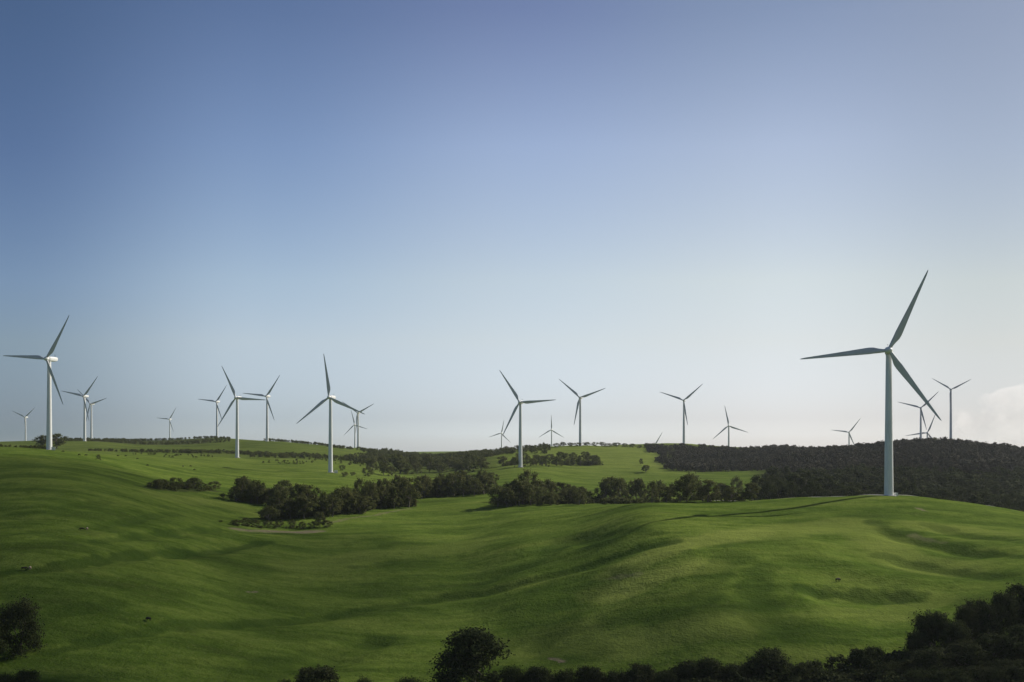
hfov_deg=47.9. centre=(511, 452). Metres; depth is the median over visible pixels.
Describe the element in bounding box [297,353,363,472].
wind turbine
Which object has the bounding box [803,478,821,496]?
tree
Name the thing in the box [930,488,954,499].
tree
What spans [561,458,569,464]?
tree
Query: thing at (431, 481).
tree
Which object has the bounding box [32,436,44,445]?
tree
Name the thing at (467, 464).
tree
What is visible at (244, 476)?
tree
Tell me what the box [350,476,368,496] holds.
tree
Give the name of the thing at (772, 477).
tree
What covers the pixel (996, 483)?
dark woodland
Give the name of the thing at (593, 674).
tree
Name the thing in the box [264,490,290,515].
tree
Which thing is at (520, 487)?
tree
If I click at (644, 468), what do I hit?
tree
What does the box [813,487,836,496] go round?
tree
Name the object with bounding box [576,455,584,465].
tree
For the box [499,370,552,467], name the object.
wind turbine
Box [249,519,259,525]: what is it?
shrub
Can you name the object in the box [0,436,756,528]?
green woodland
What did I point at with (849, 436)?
wind turbine
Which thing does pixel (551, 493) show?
tree
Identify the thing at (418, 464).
tree
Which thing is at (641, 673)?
tree
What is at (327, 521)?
shrub
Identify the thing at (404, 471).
tree
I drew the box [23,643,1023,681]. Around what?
undergrowth
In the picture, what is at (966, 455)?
brown woodland
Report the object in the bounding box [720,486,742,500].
tree
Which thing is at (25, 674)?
tree
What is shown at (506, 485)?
tree
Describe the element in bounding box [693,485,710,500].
tree
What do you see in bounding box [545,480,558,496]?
tree
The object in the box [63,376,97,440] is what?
wind turbine
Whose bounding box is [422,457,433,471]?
tree
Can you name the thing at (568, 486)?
tree
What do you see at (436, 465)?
tree
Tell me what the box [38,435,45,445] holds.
tree
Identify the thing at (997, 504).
tree
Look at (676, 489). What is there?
tree
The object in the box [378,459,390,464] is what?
tree
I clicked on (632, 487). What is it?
tree
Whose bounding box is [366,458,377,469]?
tree
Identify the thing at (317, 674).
tree
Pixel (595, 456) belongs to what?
tree
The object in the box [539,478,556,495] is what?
tree
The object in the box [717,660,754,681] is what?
tree
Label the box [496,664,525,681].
tree
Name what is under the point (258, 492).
tree
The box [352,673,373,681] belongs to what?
tree
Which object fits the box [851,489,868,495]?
tree
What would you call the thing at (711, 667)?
tree
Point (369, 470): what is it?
tree
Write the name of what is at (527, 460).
tree
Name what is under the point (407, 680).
tree
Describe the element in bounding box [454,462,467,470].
tree
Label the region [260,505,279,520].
tree
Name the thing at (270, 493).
tree
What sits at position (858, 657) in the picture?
tree
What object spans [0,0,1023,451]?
sky
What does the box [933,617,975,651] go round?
tree
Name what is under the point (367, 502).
tree
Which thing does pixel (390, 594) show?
terrain
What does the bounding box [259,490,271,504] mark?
tree
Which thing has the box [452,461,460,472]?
tree
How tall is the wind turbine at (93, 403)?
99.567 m
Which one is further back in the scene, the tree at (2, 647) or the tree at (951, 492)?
the tree at (951, 492)
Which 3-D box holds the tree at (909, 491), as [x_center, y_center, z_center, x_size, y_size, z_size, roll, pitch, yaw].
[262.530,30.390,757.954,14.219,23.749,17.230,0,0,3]
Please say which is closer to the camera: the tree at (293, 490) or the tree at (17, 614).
the tree at (17, 614)
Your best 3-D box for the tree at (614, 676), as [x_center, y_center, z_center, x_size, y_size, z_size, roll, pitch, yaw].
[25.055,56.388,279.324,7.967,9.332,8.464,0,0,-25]
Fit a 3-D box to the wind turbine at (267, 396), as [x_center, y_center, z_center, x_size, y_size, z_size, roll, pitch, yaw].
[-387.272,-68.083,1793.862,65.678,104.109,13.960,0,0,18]
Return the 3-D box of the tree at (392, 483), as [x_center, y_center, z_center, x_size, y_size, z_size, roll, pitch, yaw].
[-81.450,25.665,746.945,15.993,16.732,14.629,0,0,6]
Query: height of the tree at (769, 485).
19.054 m
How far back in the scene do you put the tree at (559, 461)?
1271.45 m
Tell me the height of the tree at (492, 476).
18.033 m
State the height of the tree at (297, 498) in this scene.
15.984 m
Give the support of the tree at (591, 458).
on the terrain
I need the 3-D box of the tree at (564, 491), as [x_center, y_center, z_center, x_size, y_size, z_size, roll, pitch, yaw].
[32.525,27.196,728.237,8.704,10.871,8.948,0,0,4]
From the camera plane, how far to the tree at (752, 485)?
581.26 m
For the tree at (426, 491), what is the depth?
804.04 m
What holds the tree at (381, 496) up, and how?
on the terrain
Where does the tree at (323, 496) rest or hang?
on the terrain
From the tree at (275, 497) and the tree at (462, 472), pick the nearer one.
the tree at (275, 497)
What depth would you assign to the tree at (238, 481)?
715.73 m
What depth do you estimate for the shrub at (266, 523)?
612.25 m
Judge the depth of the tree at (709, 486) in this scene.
582.11 m
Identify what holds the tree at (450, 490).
on the terrain
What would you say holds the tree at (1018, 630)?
on the terrain
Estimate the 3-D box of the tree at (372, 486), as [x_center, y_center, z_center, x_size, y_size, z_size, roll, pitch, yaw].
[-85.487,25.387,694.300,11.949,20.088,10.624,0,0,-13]
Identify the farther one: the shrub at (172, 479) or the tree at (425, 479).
the tree at (425, 479)
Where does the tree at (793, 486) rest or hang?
on the terrain
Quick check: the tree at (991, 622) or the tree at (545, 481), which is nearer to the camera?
the tree at (991, 622)
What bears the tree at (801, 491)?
on the terrain
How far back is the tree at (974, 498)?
688.05 m
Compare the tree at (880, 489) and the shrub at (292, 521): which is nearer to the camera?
the shrub at (292, 521)
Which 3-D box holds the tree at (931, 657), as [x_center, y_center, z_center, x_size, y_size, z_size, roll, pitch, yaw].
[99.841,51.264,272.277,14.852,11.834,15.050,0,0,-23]
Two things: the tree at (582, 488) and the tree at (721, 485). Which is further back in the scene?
the tree at (721, 485)
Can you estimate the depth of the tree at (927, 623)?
286.17 m
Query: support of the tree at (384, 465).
on the terrain
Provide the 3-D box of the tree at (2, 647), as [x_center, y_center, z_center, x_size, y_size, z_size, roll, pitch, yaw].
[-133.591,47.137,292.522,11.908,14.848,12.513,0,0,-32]
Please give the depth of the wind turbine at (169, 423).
3298.17 m
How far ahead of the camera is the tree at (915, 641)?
283.16 m
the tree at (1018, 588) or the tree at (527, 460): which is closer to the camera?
the tree at (1018, 588)
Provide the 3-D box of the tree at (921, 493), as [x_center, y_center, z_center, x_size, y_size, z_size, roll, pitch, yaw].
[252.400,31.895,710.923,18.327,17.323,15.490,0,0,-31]
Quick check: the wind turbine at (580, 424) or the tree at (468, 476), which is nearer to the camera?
the tree at (468, 476)
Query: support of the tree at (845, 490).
on the terrain
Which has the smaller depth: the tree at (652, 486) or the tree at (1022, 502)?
the tree at (652, 486)
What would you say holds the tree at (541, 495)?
on the terrain
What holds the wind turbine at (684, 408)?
on the terrain
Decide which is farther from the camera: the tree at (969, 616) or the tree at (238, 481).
the tree at (238, 481)
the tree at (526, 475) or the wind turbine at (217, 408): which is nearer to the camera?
the tree at (526, 475)
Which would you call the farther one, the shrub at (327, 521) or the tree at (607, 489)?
the tree at (607, 489)
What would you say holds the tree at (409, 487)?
on the terrain
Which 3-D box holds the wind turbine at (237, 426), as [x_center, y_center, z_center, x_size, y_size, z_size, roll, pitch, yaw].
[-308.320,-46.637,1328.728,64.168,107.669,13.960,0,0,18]
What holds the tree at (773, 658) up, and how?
on the terrain
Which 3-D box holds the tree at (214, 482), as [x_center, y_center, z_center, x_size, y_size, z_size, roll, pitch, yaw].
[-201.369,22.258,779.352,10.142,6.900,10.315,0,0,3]
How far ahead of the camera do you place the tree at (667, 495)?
578.85 m
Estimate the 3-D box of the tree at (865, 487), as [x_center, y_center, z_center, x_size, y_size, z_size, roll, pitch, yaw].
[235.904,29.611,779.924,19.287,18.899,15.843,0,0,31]
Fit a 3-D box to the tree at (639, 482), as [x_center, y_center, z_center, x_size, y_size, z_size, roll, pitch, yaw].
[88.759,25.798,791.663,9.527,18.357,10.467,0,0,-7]
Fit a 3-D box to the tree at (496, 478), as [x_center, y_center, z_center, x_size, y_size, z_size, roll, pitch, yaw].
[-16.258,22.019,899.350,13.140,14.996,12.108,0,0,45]
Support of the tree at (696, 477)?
on the terrain
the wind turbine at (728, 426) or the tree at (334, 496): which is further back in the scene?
the wind turbine at (728, 426)
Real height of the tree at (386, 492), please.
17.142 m
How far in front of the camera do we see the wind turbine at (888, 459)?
548.29 m
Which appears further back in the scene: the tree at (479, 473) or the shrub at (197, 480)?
the tree at (479, 473)
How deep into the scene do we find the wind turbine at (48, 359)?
878.40 m
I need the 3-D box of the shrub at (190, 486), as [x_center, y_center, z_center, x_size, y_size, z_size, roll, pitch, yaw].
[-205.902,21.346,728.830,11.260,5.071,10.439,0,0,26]
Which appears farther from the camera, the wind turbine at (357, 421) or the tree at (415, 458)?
the wind turbine at (357, 421)
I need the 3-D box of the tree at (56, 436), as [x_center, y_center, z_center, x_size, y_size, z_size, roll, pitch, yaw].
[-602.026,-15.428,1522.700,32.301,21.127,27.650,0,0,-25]
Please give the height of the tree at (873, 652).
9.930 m
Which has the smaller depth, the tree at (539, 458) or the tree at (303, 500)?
the tree at (303, 500)
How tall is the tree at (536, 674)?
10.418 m
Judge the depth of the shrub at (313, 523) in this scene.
615.21 m
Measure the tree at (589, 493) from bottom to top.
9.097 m
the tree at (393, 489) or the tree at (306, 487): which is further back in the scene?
the tree at (393, 489)
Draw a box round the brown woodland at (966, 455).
[644,436,1023,473]
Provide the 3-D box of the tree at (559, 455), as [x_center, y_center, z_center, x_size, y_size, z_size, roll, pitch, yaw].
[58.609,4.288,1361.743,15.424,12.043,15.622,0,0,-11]
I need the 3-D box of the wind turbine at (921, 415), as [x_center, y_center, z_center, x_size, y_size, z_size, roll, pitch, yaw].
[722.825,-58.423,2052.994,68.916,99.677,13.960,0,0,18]
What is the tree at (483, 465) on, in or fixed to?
on the terrain
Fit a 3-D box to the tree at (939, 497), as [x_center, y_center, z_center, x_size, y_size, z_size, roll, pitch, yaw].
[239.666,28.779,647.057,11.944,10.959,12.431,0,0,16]
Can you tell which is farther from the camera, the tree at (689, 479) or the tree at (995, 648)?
the tree at (689, 479)
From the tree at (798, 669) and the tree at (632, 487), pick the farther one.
the tree at (632, 487)
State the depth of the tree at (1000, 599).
293.38 m
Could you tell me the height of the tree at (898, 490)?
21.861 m
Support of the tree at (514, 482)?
on the terrain
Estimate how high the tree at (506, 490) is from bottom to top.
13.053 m
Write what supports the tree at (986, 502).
on the terrain
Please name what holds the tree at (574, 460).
on the terrain
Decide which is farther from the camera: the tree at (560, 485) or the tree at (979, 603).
the tree at (560, 485)
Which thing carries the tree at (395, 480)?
on the terrain
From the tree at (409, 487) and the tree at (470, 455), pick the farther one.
the tree at (470, 455)
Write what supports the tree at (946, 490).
on the terrain
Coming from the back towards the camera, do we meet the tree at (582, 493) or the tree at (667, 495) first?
the tree at (582, 493)
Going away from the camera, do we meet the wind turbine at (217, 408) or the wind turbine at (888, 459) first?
the wind turbine at (888, 459)
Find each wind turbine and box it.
[3,316,68,449]
[13,410,31,440]
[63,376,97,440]
[77,389,105,437]
[161,408,175,437]
[200,385,226,435]
[217,367,264,457]
[244,375,279,440]
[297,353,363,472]
[343,402,372,446]
[344,411,365,447]
[490,422,510,446]
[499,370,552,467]
[541,417,562,445]
[559,379,604,445]
[661,385,700,443]
[713,408,745,446]
[801,270,941,495]
[834,419,859,444]
[899,391,938,438]
[906,416,934,437]
[932,378,970,438]
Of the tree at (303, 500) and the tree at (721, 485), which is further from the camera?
the tree at (721, 485)
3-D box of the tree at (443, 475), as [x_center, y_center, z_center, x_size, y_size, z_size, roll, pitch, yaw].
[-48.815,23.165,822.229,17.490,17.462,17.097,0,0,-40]
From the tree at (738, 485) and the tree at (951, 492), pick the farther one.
the tree at (738, 485)
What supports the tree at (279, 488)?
on the terrain
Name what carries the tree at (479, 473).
on the terrain
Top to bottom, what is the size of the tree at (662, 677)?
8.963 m
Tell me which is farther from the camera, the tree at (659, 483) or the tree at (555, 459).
the tree at (555, 459)
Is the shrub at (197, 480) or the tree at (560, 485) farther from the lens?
the tree at (560, 485)
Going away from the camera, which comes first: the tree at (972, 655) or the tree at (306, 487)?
the tree at (972, 655)
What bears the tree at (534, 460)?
on the terrain
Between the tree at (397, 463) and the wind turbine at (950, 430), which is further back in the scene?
the wind turbine at (950, 430)
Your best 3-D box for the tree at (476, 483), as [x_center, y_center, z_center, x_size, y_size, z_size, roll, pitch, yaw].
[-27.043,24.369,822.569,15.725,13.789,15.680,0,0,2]
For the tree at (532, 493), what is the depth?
703.96 m
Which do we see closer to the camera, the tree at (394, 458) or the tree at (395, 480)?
the tree at (395, 480)
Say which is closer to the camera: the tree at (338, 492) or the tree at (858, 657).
the tree at (858, 657)
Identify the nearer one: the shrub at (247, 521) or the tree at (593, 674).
the tree at (593, 674)
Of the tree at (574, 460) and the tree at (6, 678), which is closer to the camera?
the tree at (6, 678)
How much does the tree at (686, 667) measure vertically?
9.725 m
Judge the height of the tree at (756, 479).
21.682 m
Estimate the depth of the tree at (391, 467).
1156.78 m
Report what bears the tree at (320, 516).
on the terrain
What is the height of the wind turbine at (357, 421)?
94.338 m
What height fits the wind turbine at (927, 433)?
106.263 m
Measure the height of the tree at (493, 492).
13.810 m
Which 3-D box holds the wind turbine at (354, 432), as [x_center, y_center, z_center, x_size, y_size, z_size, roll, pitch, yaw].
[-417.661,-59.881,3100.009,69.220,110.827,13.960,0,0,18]
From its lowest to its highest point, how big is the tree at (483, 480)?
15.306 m
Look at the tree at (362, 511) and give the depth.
677.14 m
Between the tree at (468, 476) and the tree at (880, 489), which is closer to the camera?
the tree at (880, 489)
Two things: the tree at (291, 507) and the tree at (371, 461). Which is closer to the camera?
the tree at (291, 507)
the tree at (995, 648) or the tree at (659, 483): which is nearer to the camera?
the tree at (995, 648)
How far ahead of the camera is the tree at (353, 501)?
673.22 m
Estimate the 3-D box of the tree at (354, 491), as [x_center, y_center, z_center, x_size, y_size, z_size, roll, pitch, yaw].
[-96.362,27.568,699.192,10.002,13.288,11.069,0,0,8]
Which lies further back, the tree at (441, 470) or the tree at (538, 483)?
the tree at (441, 470)
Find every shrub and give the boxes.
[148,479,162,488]
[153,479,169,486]
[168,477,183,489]
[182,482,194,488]
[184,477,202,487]
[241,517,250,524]
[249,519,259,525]
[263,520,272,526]
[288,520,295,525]
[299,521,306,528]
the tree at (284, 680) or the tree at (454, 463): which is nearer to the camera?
the tree at (284, 680)
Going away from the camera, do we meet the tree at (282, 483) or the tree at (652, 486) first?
the tree at (652, 486)
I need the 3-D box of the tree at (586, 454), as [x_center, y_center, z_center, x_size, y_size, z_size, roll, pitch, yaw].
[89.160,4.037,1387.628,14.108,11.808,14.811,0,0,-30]
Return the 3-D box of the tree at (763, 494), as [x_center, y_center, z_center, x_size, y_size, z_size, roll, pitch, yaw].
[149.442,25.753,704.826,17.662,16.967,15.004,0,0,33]
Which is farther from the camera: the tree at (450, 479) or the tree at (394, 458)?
the tree at (394, 458)
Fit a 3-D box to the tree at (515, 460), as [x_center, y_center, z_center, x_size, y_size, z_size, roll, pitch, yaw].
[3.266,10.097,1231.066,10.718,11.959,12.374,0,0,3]
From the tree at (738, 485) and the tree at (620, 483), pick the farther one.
the tree at (738, 485)
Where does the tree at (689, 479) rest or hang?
on the terrain
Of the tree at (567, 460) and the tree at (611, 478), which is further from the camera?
the tree at (567, 460)
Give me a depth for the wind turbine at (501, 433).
3438.09 m
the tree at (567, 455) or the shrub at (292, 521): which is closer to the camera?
the shrub at (292, 521)
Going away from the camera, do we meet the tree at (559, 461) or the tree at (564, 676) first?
the tree at (564, 676)
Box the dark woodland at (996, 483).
[760,463,1023,507]
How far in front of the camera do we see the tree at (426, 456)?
1387.08 m
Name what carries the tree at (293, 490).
on the terrain
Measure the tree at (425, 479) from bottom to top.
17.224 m
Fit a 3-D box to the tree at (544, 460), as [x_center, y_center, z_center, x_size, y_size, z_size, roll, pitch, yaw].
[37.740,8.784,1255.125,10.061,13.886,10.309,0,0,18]
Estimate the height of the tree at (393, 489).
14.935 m
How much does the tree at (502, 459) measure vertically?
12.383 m
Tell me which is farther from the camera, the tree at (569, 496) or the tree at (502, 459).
the tree at (502, 459)
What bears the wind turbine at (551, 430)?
on the terrain
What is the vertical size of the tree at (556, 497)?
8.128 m
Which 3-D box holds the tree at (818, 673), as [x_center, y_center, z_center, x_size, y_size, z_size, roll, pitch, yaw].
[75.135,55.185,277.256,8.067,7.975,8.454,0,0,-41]
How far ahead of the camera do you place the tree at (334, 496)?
665.98 m
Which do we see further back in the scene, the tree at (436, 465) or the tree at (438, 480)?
the tree at (436, 465)
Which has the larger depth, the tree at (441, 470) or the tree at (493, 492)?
the tree at (441, 470)
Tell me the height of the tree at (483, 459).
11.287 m
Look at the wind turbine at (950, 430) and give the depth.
1778.37 m
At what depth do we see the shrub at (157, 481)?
684.01 m
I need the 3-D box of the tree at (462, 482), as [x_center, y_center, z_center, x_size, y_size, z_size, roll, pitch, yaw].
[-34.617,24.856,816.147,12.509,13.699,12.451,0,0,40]
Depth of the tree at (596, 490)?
749.52 m
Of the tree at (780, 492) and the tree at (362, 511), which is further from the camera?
the tree at (780, 492)
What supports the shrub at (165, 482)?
on the terrain
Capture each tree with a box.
[0,593,47,659]
[0,616,11,653]
[0,671,19,681]
[9,666,40,681]
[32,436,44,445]
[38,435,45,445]
[45,433,68,447]
[208,480,220,489]
[228,485,246,501]
[233,475,250,492]
[233,477,250,501]
[244,487,263,503]
[245,480,265,502]
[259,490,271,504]
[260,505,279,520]
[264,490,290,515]
[266,486,281,503]
[270,484,290,499]
[274,479,292,493]
[277,677,297,681]
[281,500,297,518]
[286,492,308,518]
[288,483,309,505]
[292,663,342,681]
[294,495,319,518]
[295,484,320,505]
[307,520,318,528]
[313,512,325,524]
[318,491,330,515]
[322,497,342,516]
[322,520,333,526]
[324,494,343,514]
[332,487,352,513]
[341,492,360,513]
[348,487,359,500]
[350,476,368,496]
[351,496,368,513]
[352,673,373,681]
[356,496,375,510]
[360,478,379,509]
[361,466,374,475]
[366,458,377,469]
[373,477,390,508]
[377,462,389,474]
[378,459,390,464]
[380,484,394,505]
[381,480,395,494]
[385,465,395,475]
[388,486,401,508]
[389,453,408,466]
[389,460,410,473]
[390,474,406,496]
[395,476,422,506]
[395,675,426,681]
[398,464,413,474]
[409,455,419,469]
[411,462,422,473]
[412,476,433,487]
[413,482,433,497]
[414,474,434,497]
[421,454,431,465]
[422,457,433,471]
[425,623,515,681]
[430,463,445,471]
[431,476,446,496]
[432,473,449,495]
[436,464,449,472]
[440,485,456,496]
[443,455,459,465]
[444,472,464,495]
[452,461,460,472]
[452,470,467,486]
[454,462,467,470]
[455,478,471,495]
[461,453,477,468]
[463,459,476,471]
[463,477,484,495]
[465,474,477,483]
[472,461,490,469]
[474,470,487,479]
[477,457,487,464]
[478,471,495,492]
[478,474,494,493]
[484,471,499,485]
[487,485,508,506]
[496,456,509,465]
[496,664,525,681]
[497,487,517,506]
[500,481,511,493]
[509,478,522,505]
[509,485,528,505]
[510,457,519,466]
[517,480,534,503]
[518,467,538,486]
[521,666,554,681]
[522,482,545,505]
[524,455,530,465]
[530,458,537,465]
[531,480,546,496]
[536,486,548,504]
[538,455,546,465]
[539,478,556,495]
[542,454,550,466]
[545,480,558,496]
[545,492,557,504]
[545,494,558,504]
[550,456,559,465]
[550,666,578,681]
[555,481,565,495]
[556,451,567,458]
[556,458,563,465]
[557,488,568,497]
[560,484,577,496]
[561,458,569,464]
[562,453,571,459]
[565,492,574,503]
[568,486,578,499]
[569,457,576,463]
[572,490,586,504]
[572,664,605,681]
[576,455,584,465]
[576,486,587,493]
[581,451,590,457]
[583,491,594,500]
[584,456,595,463]
[592,455,600,464]
[593,486,606,498]
[597,476,618,496]
[598,478,615,498]
[602,667,629,681]
[610,476,628,497]
[620,484,634,496]
[625,661,655,681]
[627,478,646,497]
[635,478,646,496]
[641,465,649,471]
[644,480,659,502]
[650,668,681,681]
[652,480,666,498]
[658,485,679,502]
[667,658,707,681]
[668,478,692,501]
[675,474,697,501]
[686,471,703,493]
[688,657,726,681]
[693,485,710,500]
[695,479,721,501]
[712,483,729,498]
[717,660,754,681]
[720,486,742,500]
[730,475,744,494]
[741,482,760,500]
[741,646,794,681]
[744,481,770,499]
[750,474,771,499]
[758,480,777,499]
[764,473,781,498]
[772,488,790,498]
[778,479,799,497]
[788,662,819,681]
[794,487,812,496]
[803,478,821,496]
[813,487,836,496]
[813,666,836,677]
[825,488,841,495]
[838,485,857,495]
[846,647,868,672]
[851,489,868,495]
[853,483,873,494]
[862,644,885,668]
[877,481,894,492]
[893,482,906,494]
[899,630,931,658]
[900,482,918,495]
[904,608,953,648]
[904,645,955,672]
[910,490,930,496]
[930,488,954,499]
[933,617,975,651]
[934,494,948,499]
[939,487,954,499]
[940,638,992,669]
[948,490,962,498]
[953,601,984,642]
[955,486,973,500]
[961,598,988,639]
[966,494,983,503]
[971,630,1023,662]
[973,600,1010,640]
[980,499,999,505]
[987,590,1023,632]
[990,501,1009,508]
[1002,621,1023,658]
[1003,579,1023,624]
[1012,499,1023,511]
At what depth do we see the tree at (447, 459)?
1350.17 m
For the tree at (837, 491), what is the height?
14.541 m
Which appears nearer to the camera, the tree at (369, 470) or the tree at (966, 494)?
the tree at (966, 494)
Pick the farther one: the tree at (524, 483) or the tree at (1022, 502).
the tree at (524, 483)
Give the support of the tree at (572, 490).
on the terrain
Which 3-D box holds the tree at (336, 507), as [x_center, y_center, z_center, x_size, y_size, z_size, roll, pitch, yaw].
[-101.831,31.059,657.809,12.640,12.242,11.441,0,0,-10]
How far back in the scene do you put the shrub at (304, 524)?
609.47 m
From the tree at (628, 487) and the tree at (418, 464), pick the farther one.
the tree at (418, 464)
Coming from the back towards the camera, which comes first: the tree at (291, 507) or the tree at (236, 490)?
the tree at (236, 490)
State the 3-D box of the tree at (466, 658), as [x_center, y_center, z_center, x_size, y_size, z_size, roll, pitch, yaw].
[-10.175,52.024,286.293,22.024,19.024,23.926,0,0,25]
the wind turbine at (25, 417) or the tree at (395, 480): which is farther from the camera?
the wind turbine at (25, 417)
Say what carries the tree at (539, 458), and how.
on the terrain
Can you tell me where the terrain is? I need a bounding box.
[0,438,1023,681]
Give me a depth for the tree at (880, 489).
767.60 m
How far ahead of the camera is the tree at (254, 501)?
713.01 m
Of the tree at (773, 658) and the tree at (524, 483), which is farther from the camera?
the tree at (524, 483)

